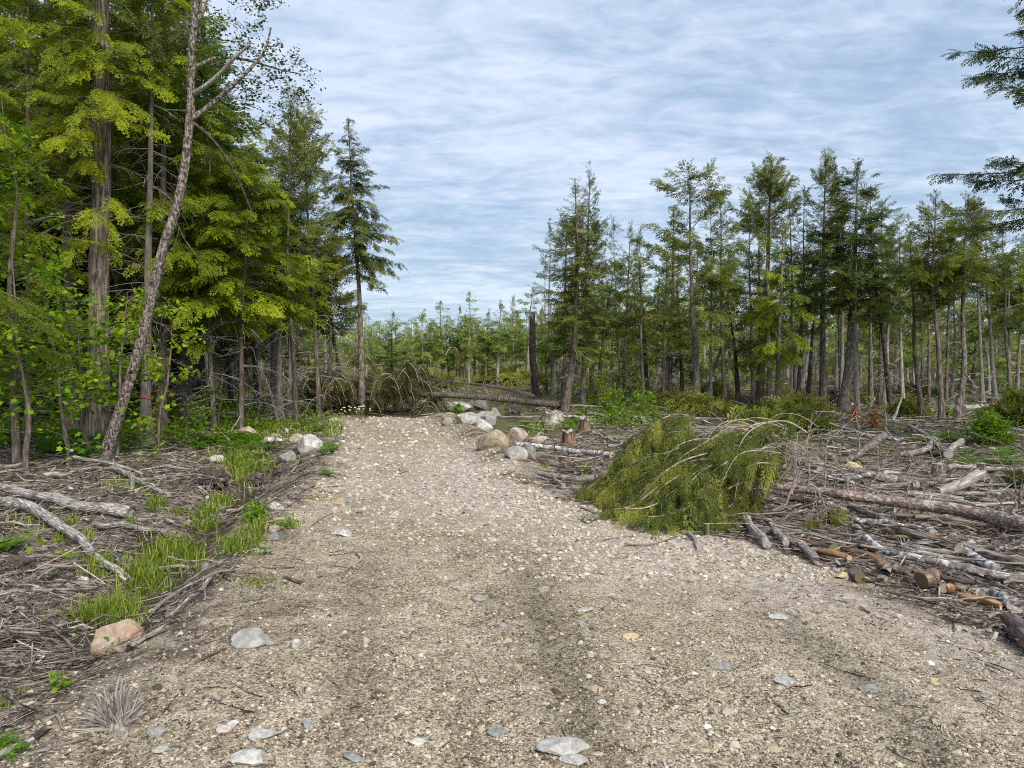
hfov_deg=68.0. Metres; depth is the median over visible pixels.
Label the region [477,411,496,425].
boulder
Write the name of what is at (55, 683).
seedling
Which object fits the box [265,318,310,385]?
fir tree
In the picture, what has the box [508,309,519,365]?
cedar tree
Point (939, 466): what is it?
stump
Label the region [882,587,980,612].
branch
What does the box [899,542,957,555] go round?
pole
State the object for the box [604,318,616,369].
cedar tree
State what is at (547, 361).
conifer tree
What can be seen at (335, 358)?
cedar tree
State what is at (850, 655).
rock
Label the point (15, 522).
branch
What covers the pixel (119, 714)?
dry grass tuft
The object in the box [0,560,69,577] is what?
branch
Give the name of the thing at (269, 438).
boulder
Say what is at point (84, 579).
rock
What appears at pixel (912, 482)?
log
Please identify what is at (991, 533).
branch
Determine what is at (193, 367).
fir tree
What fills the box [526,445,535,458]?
rock
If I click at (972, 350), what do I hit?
conifer tree
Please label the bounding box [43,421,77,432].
fern
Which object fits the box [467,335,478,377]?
conifer tree
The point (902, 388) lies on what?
cedar tree
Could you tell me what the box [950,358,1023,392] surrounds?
green bush
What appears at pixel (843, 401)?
fir tree
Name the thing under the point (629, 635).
rock
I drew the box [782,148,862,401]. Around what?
cedar tree
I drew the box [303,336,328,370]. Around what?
conifer tree
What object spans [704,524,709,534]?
stump
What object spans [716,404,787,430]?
brush heap
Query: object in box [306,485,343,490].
branch
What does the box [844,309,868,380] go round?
conifer tree
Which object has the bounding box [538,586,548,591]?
rock
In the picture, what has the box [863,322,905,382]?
conifer tree
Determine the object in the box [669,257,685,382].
cedar tree
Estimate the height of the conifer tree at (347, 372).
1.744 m
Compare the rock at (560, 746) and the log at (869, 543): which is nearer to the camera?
the rock at (560, 746)
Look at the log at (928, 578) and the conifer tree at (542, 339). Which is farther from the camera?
the conifer tree at (542, 339)
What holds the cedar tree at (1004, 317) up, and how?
on the ground at (542, 455)
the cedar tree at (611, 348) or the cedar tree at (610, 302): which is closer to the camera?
the cedar tree at (610, 302)
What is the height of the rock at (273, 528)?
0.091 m
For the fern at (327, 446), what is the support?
on the ground at (542, 455)
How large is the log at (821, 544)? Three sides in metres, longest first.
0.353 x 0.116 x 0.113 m
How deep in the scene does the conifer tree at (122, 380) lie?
31.15 m
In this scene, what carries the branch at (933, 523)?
on the ground at (542, 455)
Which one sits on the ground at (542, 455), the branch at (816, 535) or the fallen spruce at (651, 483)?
the fallen spruce at (651, 483)
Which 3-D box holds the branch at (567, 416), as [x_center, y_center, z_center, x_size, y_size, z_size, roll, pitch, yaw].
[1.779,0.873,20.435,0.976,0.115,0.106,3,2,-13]
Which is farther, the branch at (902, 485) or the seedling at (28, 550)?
the branch at (902, 485)
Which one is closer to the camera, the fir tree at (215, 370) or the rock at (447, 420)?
the rock at (447, 420)
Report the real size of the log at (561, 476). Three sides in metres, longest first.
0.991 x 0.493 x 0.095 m
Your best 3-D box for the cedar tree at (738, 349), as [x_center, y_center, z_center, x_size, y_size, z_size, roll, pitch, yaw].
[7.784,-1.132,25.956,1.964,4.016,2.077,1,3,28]
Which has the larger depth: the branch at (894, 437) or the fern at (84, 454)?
the branch at (894, 437)
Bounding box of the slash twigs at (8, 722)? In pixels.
[0,369,448,755]
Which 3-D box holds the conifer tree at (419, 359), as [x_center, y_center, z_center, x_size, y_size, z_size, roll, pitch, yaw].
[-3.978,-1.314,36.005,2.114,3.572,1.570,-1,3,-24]
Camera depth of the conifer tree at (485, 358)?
57.70 m
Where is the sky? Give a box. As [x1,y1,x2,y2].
[1,0,1023,347]
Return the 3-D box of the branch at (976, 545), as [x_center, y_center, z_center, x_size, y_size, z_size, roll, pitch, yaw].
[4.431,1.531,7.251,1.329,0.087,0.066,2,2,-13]
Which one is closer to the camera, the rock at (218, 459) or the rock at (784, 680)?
the rock at (784, 680)
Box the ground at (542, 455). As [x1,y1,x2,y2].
[0,349,1023,760]
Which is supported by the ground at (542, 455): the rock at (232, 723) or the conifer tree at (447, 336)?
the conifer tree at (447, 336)
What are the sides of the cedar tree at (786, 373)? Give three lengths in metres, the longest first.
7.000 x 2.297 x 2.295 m
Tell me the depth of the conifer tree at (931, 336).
42.74 m
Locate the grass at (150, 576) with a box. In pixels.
[0,414,916,710]
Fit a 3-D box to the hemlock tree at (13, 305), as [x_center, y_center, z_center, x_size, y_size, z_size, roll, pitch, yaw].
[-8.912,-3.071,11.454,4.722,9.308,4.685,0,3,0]
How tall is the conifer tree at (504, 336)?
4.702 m
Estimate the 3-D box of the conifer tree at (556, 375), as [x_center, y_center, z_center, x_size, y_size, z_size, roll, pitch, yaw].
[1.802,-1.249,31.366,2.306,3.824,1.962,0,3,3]
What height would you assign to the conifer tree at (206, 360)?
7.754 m
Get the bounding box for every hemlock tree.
[0,0,135,443]
[0,0,184,434]
[0,0,218,445]
[0,6,121,367]
[22,1,185,407]
[72,0,295,435]
[83,50,269,427]
[84,115,304,430]
[142,150,341,431]
[198,207,263,403]
[203,176,334,419]
[236,218,338,417]
[312,117,408,413]
[613,252,666,397]
[625,157,754,393]
[737,218,820,400]
[737,235,790,402]
[926,0,1023,383]
[959,261,1023,386]
[990,233,1023,391]
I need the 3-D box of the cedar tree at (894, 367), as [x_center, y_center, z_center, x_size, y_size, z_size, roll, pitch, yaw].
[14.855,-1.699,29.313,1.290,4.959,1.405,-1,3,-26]
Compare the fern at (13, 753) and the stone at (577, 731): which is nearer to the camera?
the fern at (13, 753)
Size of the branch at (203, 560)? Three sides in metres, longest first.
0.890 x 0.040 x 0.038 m
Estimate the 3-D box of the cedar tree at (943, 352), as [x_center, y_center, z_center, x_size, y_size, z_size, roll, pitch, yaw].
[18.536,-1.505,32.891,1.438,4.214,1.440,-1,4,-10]
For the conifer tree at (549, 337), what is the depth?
27.96 m
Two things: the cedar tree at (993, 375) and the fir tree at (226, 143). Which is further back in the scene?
the fir tree at (226, 143)
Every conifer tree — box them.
[0,0,85,404]
[1,71,89,406]
[74,34,202,407]
[90,0,191,386]
[110,1,214,152]
[117,4,264,386]
[192,322,225,396]
[204,349,226,384]
[224,173,269,393]
[276,288,319,379]
[276,323,309,353]
[282,321,326,377]
[296,256,333,376]
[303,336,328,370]
[327,335,349,371]
[337,333,352,371]
[341,356,350,377]
[367,328,376,361]
[367,334,384,369]
[369,339,388,374]
[371,340,380,375]
[385,339,399,376]
[386,336,401,371]
[393,337,407,370]
[395,339,415,361]
[400,308,441,386]
[413,319,450,383]
[416,327,438,370]
[422,300,460,373]
[440,337,455,373]
[443,331,449,371]
[450,316,472,378]
[453,314,485,375]
[454,292,485,376]
[459,313,476,378]
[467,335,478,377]
[471,326,482,363]
[473,321,486,370]
[475,309,497,383]
[476,328,499,383]
[477,330,490,370]
[481,300,515,384]
[490,334,506,373]
[492,315,514,364]
[499,340,511,366]
[505,315,526,370]
[507,310,527,368]
[507,311,527,356]
[519,308,528,362]
[527,305,547,371]
[527,313,548,373]
[528,308,580,391]
[535,319,544,374]
[536,299,554,348]
[536,324,567,395]
[541,329,568,383]
[543,271,591,387]
[552,296,568,370]
[553,337,567,386]
[566,282,596,382]
[573,254,620,392]
[602,330,629,387]
[605,321,639,383]
[639,255,689,389]
[645,278,678,370]
[648,298,662,378]
[666,303,720,392]
[677,260,723,385]
[706,345,720,379]
[713,328,734,380]
[715,337,739,387]
[730,331,747,375]
[735,282,803,380]
[737,323,755,382]
[738,337,757,380]
[753,285,785,377]
[775,242,875,385]
[781,312,812,368]
[796,324,817,373]
[828,311,876,381]
[835,252,906,399]
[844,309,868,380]
[852,345,876,383]
[858,247,932,382]
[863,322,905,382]
[889,300,920,376]
[889,338,925,381]
[902,306,931,384]
[903,280,983,387]
[909,305,949,383]
[933,322,958,364]
[951,287,1010,393]
[957,325,978,386]
[981,254,1022,357]
[993,297,1023,360]
[994,334,1023,387]
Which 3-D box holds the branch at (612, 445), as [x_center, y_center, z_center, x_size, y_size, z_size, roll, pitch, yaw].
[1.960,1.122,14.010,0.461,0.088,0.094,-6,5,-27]
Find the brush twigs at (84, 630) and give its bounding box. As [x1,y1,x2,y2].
[0,382,1023,674]
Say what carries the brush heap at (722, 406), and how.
on the ground at (542, 455)
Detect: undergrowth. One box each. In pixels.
[0,397,269,439]
[170,394,343,429]
[572,393,681,428]
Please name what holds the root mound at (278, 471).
on the ground at (542, 455)
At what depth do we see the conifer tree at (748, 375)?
40.70 m
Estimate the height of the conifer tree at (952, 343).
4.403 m
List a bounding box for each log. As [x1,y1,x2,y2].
[0,462,37,467]
[0,483,133,517]
[0,736,35,759]
[2,496,132,582]
[26,723,52,745]
[43,470,75,477]
[91,521,177,535]
[129,474,134,489]
[134,623,169,645]
[513,441,613,457]
[536,470,598,481]
[555,468,576,473]
[588,412,606,417]
[620,410,646,421]
[742,514,771,547]
[753,480,1023,530]
[766,518,788,545]
[780,533,819,564]
[797,458,822,472]
[807,540,839,551]
[811,547,851,562]
[828,542,895,573]
[842,536,881,549]
[846,431,888,461]
[847,502,1023,568]
[848,569,865,582]
[852,524,1023,584]
[855,468,897,482]
[865,574,887,583]
[890,474,919,487]
[897,437,936,456]
[908,490,963,499]
[909,518,937,535]
[914,568,939,588]
[929,437,953,457]
[932,467,985,494]
[938,583,955,592]
[942,583,962,591]
[946,463,1023,471]
[948,438,964,451]
[954,540,975,551]
[956,592,1002,609]
[959,547,1000,570]
[962,404,987,409]
[986,588,1023,612]
[1000,611,1023,648]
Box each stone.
[574,729,581,733]
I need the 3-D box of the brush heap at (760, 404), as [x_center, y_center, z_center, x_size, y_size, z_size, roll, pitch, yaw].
[6.377,0.708,19.724,1.725,0.852,1.395,0,3,0]
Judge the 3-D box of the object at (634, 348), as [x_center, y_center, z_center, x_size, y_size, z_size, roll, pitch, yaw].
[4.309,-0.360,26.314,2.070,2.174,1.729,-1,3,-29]
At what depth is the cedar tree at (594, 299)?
46.44 m
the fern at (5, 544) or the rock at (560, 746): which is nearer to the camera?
the rock at (560, 746)
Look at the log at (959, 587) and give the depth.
5.66 m
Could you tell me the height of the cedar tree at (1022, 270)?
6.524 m
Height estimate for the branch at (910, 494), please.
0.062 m
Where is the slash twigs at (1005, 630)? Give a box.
[522,369,1023,658]
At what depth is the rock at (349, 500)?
8.85 m
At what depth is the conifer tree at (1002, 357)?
38.37 m
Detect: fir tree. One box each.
[0,0,91,418]
[0,0,139,419]
[0,5,86,423]
[0,38,63,385]
[1,1,171,404]
[4,0,64,308]
[10,2,111,395]
[49,0,195,412]
[81,123,191,401]
[109,83,155,400]
[113,6,253,415]
[137,0,265,390]
[143,0,288,380]
[156,0,271,381]
[156,41,257,403]
[171,36,273,390]
[178,139,251,393]
[195,85,251,387]
[202,78,262,381]
[224,135,288,409]
[231,189,295,393]
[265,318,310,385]
[309,331,327,375]
[375,310,404,377]
[445,304,467,377]
[535,177,617,411]
[793,158,912,410]
[837,214,918,409]
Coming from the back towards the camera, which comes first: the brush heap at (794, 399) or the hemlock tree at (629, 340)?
the hemlock tree at (629, 340)
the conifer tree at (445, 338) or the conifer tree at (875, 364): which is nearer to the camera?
the conifer tree at (875, 364)
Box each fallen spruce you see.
[273,347,560,419]
[563,400,1023,547]
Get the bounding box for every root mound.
[0,556,36,578]
[185,467,236,491]
[241,472,267,487]
[265,465,295,478]
[501,404,524,415]
[609,396,628,405]
[816,385,853,403]
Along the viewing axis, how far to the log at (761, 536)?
7.11 m
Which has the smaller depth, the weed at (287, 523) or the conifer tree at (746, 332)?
the weed at (287, 523)
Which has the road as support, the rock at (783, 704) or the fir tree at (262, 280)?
the rock at (783, 704)
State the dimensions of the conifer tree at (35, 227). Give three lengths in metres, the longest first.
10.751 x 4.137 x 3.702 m
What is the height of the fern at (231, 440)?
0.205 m
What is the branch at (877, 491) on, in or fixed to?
on the ground at (542, 455)
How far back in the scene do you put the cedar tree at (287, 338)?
29.29 m
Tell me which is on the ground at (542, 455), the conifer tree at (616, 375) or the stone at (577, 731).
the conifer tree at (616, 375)
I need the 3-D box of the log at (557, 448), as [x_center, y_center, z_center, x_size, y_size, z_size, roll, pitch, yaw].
[1.008,1.162,13.392,2.062,0.199,0.669,4,4,36]
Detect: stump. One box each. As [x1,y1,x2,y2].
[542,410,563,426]
[562,429,576,446]
[577,417,590,432]
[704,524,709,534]
[930,463,945,477]
[976,462,987,479]
[985,397,1000,403]
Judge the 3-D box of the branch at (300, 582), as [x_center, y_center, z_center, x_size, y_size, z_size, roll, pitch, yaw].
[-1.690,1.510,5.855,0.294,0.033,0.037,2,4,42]
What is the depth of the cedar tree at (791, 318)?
25.77 m
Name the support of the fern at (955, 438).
on the ground at (542, 455)
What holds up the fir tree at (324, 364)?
on the ground at (542, 455)
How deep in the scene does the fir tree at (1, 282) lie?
18.03 m
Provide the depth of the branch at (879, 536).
7.67 m
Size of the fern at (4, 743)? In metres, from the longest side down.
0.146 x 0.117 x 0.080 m
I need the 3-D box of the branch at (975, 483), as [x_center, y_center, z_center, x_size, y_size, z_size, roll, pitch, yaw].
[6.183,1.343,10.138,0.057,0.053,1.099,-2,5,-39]
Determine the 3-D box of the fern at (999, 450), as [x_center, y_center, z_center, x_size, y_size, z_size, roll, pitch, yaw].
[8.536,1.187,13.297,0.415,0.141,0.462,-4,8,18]
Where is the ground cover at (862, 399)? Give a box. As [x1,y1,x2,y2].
[49,360,1023,405]
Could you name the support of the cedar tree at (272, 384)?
on the ground at (542, 455)
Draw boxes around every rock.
[63,582,73,593]
[77,576,89,587]
[90,619,143,660]
[147,726,167,738]
[152,745,169,752]
[202,563,210,570]
[209,455,223,461]
[213,457,225,462]
[216,725,230,732]
[227,719,238,728]
[229,748,265,764]
[231,627,272,648]
[248,728,283,741]
[268,525,279,531]
[268,532,278,540]
[269,501,284,510]
[272,517,286,520]
[292,639,300,647]
[302,719,313,728]
[331,507,337,512]
[333,529,351,536]
[334,498,346,504]
[343,752,364,761]
[345,498,354,502]
[408,737,424,744]
[442,417,452,424]
[472,595,487,600]
[473,400,488,410]
[479,678,486,682]
[487,728,507,736]
[492,407,500,417]
[502,638,512,644]
[510,664,521,670]
[526,436,547,443]
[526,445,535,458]
[536,736,589,755]
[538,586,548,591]
[548,636,555,640]
[559,754,587,766]
[578,607,592,612]
[578,622,585,626]
[587,651,594,656]
[590,751,603,755]
[597,699,605,703]
[622,632,638,638]
[711,662,731,669]
[722,709,734,715]
[768,614,788,619]
[774,675,794,685]
[779,702,787,706]
[833,572,850,578]
[843,462,862,468]
[846,653,855,656]
[858,684,880,691]
[894,614,903,618]
[929,678,936,684]
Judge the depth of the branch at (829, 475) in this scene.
10.69 m
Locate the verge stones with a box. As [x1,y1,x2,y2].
[0,422,979,738]
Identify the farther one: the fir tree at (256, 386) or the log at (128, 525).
the fir tree at (256, 386)
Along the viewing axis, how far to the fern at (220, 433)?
15.74 m
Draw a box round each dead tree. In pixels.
[224,331,248,396]
[244,360,310,421]
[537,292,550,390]
[607,340,617,398]
[704,350,720,395]
[717,301,741,395]
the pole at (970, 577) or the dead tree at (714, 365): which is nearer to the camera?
the pole at (970, 577)
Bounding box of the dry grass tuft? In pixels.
[59,674,150,737]
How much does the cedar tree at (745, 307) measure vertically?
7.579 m
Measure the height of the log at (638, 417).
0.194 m
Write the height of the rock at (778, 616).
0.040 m
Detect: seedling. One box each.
[24,536,73,561]
[44,671,72,695]
[92,636,119,661]
[257,542,273,556]
[850,406,860,420]
[865,408,881,428]
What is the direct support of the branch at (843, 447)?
on the ground at (542, 455)
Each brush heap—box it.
[423,368,469,387]
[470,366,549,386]
[647,389,683,406]
[665,385,714,415]
[684,393,737,418]
[700,375,734,398]
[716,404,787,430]
[723,395,785,419]
[766,389,844,414]
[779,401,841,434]
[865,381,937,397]
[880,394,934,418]
[975,383,1023,429]
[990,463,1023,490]
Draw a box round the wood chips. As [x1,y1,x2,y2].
[0,425,1023,767]
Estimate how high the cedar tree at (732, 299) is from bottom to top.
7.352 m
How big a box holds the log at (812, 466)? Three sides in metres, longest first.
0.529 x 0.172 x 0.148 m
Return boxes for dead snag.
[503,312,541,398]
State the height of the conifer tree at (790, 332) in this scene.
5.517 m
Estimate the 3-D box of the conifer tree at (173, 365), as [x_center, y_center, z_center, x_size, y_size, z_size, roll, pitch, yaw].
[-16.194,-9.072,36.431,10.213,20.278,9.138,-2,3,-29]
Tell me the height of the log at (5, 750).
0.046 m
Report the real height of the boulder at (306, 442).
0.441 m
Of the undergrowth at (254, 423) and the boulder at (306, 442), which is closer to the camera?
the boulder at (306, 442)
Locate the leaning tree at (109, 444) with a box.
[99,0,325,459]
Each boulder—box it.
[238,426,256,435]
[262,437,283,443]
[280,451,296,464]
[289,433,302,441]
[297,434,322,453]
[441,400,472,410]
[442,412,454,418]
[455,412,480,424]
[472,419,493,432]
[475,429,508,450]
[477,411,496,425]
[504,445,527,458]
[507,427,527,443]
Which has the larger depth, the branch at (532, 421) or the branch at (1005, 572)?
the branch at (532, 421)
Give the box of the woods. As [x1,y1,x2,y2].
[109,313,1023,371]
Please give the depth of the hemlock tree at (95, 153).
14.39 m
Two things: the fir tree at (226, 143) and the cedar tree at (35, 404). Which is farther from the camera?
the fir tree at (226, 143)
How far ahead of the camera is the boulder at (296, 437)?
15.20 m
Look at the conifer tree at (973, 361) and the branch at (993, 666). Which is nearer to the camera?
the branch at (993, 666)
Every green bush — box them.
[945,407,953,418]
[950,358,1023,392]
[951,404,1023,445]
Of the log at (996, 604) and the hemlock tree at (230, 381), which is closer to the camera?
the log at (996, 604)
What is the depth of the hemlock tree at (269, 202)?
16.30 m
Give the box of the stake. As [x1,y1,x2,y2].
[243,481,244,506]
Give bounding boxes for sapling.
[0,105,131,463]
[0,236,141,468]
[0,261,149,462]
[0,305,187,454]
[72,287,170,455]
[119,416,166,452]
[124,297,206,456]
[161,395,220,447]
[185,383,246,431]
[186,401,217,431]
[274,380,324,415]
[557,342,595,393]
[573,346,617,409]
[598,386,627,413]
[601,400,631,424]
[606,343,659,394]
[617,387,664,419]
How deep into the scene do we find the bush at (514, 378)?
39.07 m
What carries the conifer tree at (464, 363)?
on the ground at (542, 455)
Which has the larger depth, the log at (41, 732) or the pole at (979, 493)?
the pole at (979, 493)
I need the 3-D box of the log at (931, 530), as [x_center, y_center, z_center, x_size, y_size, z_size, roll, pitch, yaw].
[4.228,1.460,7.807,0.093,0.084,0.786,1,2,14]
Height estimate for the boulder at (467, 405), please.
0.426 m
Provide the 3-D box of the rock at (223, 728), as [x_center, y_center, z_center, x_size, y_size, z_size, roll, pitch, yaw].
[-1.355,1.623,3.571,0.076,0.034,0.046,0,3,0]
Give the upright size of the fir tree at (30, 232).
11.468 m
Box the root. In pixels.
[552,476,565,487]
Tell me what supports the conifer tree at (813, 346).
on the ground at (542, 455)
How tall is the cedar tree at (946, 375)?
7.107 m
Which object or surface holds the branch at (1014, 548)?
on the slash twigs at (1005, 630)
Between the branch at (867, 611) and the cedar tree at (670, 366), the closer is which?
the branch at (867, 611)
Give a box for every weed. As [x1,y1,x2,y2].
[242,498,269,525]
[278,513,299,527]
[445,403,465,413]
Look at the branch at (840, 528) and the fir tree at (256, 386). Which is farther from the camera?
the fir tree at (256, 386)
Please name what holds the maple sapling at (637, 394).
on the ground at (542, 455)
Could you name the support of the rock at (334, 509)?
on the road
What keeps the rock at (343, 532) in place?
on the road
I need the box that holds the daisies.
[340,405,370,419]
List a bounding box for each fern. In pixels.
[0,420,22,436]
[0,433,37,443]
[0,530,38,551]
[0,531,42,553]
[0,724,34,764]
[0,730,14,749]
[29,445,50,458]
[31,441,73,457]
[32,430,54,442]
[32,439,61,444]
[32,441,47,452]
[33,427,84,446]
[34,425,61,438]
[34,426,73,437]
[34,432,88,448]
[42,567,59,580]
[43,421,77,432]
[55,434,122,448]
[61,442,98,455]
[74,444,93,457]
[87,434,126,444]
[182,434,214,442]
[191,440,208,448]
[208,436,223,445]
[211,429,227,437]
[212,434,236,444]
[213,440,246,447]
[217,437,240,445]
[222,430,254,439]
[235,436,262,445]
[236,441,256,450]
[239,431,265,439]
[251,439,265,446]
[263,441,292,449]
[307,446,335,454]
[315,439,342,447]
[318,465,336,474]
[904,433,928,441]
[924,433,951,442]
[940,434,973,441]
[951,455,976,464]
[958,446,981,452]
[972,455,998,464]
[986,445,1023,457]
[986,450,1018,457]
[989,453,1023,458]
[990,446,1008,453]
[990,455,1023,465]
[991,458,1016,464]
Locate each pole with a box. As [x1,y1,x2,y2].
[72,455,142,474]
[112,466,170,496]
[496,415,539,417]
[784,532,827,544]
[866,482,915,488]
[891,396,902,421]
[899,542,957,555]
[917,550,967,558]
[917,562,1017,594]
[948,371,1023,382]
[952,491,1000,495]
[956,570,999,591]
[971,483,1009,486]
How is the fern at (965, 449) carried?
on the ground at (542, 455)
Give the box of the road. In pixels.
[0,416,1023,767]
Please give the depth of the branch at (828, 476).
10.31 m
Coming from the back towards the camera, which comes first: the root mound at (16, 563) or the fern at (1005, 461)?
the fern at (1005, 461)
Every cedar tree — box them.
[0,1,112,127]
[0,106,60,411]
[1,2,53,381]
[14,84,123,395]
[24,0,123,402]
[73,1,136,385]
[81,0,221,444]
[216,348,223,391]
[227,346,234,382]
[228,82,359,422]
[238,236,305,414]
[243,102,357,417]
[264,183,269,374]
[275,298,299,356]
[295,234,367,415]
[301,267,376,381]
[306,303,373,411]
[308,279,341,372]
[332,344,343,375]
[351,320,357,373]
[364,332,376,370]
[364,336,372,373]
[458,316,475,385]
[503,295,521,365]
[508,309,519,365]
[512,285,544,373]
[532,218,562,395]
[533,214,584,400]
[535,322,539,362]
[556,161,624,407]
[578,257,630,400]
[583,257,603,380]
[592,214,643,395]
[594,317,609,368]
[599,221,650,395]
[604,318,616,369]
[607,288,620,387]
[610,228,666,398]
[619,316,630,386]
[621,273,639,383]
[632,308,652,375]
[637,321,654,384]
[639,261,701,394]
[650,303,673,391]
[652,206,705,392]
[655,280,704,392]
[657,247,702,384]
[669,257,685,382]
[675,195,736,398]
[680,240,704,351]
[684,283,705,389]
[695,198,749,399]
[702,290,718,381]
[711,294,766,401]
[713,255,740,386]
[717,264,744,372]
[723,150,809,402]
[724,184,773,403]
[734,179,779,370]
[739,323,749,379]
[757,264,781,383]
[761,191,819,392]
[775,185,828,392]
[775,285,835,396]
[776,301,803,392]
[778,253,806,387]
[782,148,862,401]
[785,290,797,377]
[786,305,818,370]
[794,239,825,391]
[795,312,826,383]
[811,192,882,391]
[812,248,830,380]
[813,172,865,381]
[813,315,832,369]
[826,265,847,388]
[827,258,886,411]
[828,245,851,383]
[845,291,867,392]
[852,184,901,405]
[858,227,919,404]
[858,289,868,388]
[859,202,911,403]
[875,228,957,419]
[883,189,978,421]
[883,207,920,398]
[889,284,916,396]
[902,216,953,400]
[904,251,941,384]
[904,306,920,381]
[910,189,1021,421]
[923,206,978,401]
[930,301,957,387]
[937,287,971,398]
[942,286,976,376]
[949,198,1017,402]
[957,206,1019,397]
[968,299,999,393]
[979,217,1023,390]
[981,288,1013,383]
[998,286,1017,386]
[1001,287,1022,383]
[1006,234,1023,387]
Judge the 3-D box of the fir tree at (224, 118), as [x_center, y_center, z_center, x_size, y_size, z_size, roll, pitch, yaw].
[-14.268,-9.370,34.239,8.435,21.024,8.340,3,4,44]
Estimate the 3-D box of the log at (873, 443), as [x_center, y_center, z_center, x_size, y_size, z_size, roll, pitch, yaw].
[6.165,1.095,13.140,0.158,0.168,2.448,2,8,38]
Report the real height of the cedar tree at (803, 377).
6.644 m
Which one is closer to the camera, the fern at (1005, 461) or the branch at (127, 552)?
the branch at (127, 552)
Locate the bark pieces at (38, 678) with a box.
[0,422,333,717]
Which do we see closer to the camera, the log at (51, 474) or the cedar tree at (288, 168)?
the log at (51, 474)
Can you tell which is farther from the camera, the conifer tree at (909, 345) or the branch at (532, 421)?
the conifer tree at (909, 345)
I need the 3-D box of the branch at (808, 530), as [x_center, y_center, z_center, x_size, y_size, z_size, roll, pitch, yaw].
[2.997,1.450,6.912,0.044,0.056,1.325,-1,8,-28]
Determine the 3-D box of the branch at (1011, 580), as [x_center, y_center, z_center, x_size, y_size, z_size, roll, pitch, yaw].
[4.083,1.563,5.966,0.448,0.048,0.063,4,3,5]
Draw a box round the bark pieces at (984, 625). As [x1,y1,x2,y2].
[533,407,1023,641]
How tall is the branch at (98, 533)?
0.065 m
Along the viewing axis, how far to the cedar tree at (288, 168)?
18.80 m
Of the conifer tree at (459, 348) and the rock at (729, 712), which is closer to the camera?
the rock at (729, 712)
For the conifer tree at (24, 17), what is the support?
on the ground at (542, 455)
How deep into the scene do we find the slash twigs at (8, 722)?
7.01 m
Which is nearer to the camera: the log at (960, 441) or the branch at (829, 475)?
the branch at (829, 475)
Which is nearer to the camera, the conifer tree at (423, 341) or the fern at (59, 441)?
the fern at (59, 441)
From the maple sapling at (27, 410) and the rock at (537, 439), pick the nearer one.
the maple sapling at (27, 410)
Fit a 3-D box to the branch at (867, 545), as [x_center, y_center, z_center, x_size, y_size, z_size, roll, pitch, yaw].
[3.041,1.433,6.854,1.343,0.034,0.051,1,3,39]
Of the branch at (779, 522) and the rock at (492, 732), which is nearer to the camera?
the rock at (492, 732)
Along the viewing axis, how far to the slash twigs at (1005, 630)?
9.66 m
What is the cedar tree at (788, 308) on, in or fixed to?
on the ground at (542, 455)
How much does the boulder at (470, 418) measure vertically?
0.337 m
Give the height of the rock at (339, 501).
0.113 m
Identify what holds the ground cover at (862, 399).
on the ground at (542, 455)
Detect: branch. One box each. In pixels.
[0,468,23,473]
[0,521,39,525]
[0,554,53,561]
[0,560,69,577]
[0,583,73,598]
[0,617,96,632]
[1,588,55,594]
[1,624,69,645]
[2,579,40,586]
[10,484,36,486]
[17,737,91,758]
[21,592,76,657]
[31,452,62,456]
[33,563,102,568]
[38,481,79,504]
[43,704,73,722]
[49,505,70,509]
[55,550,116,552]
[56,713,72,731]
[61,449,72,463]
[62,463,100,473]
[66,465,113,470]
[73,546,110,558]
[74,527,120,533]
[91,607,174,621]
[98,488,128,499]
[101,549,148,554]
[117,536,155,552]
[131,475,166,496]
[138,464,168,470]
[140,569,235,620]
[141,549,224,571]
[153,465,197,470]
[162,577,212,618]
[166,563,172,581]
[168,556,247,563]
[192,648,226,664]
[226,506,243,512]
[226,591,284,609]
[233,591,287,604]
[283,575,304,584]
[289,634,341,651]
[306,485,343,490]
[345,551,361,570]
[518,420,564,422]
[563,414,594,417]
[571,404,602,407]
[578,505,598,514]
[579,631,654,689]
[596,433,621,442]
[607,441,627,447]
[624,527,689,545]
[648,672,692,696]
[652,527,775,542]
[686,530,701,550]
[689,431,728,436]
[719,520,803,523]
[728,512,789,516]
[732,524,808,534]
[733,512,856,536]
[734,511,852,518]
[763,514,895,531]
[765,504,796,510]
[772,502,808,511]
[772,523,891,550]
[783,493,827,505]
[784,523,903,567]
[790,509,807,513]
[791,465,888,493]
[791,534,932,554]
[795,531,865,539]
[797,473,858,477]
[803,495,848,500]
[807,527,928,547]
[810,437,870,440]
[819,540,859,548]
[820,500,890,516]
[823,525,851,531]
[827,430,883,432]
[827,446,869,451]
[829,423,874,435]
[840,470,901,479]
[842,455,930,462]
[842,521,876,525]
[843,428,873,431]
[845,532,905,537]
[851,516,920,526]
[857,433,924,439]
[859,488,880,492]
[859,606,871,614]
[860,549,987,554]
[872,742,886,750]
[875,475,943,489]
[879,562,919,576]
[880,541,939,545]
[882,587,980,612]
[884,743,919,763]
[891,513,976,531]
[893,491,953,502]
[895,555,924,562]
[902,490,1007,511]
[904,423,963,428]
[907,424,940,440]
[907,551,1023,570]
[910,524,961,533]
[911,522,976,526]
[914,514,1019,531]
[914,571,976,584]
[915,495,975,505]
[917,585,1023,602]
[920,481,1001,491]
[921,539,1023,546]
[922,596,1001,600]
[923,423,962,426]
[923,477,961,485]
[932,477,1021,491]
[937,582,941,596]
[941,602,990,621]
[944,555,1023,564]
[952,572,995,579]
[956,563,1023,577]
[957,501,1023,506]
[964,530,1016,537]
[970,432,1023,448]
[973,549,1023,558]
[982,458,1023,461]
[982,661,1002,670]
[987,612,1000,618]
[995,544,1023,550]
[1002,579,1023,583]

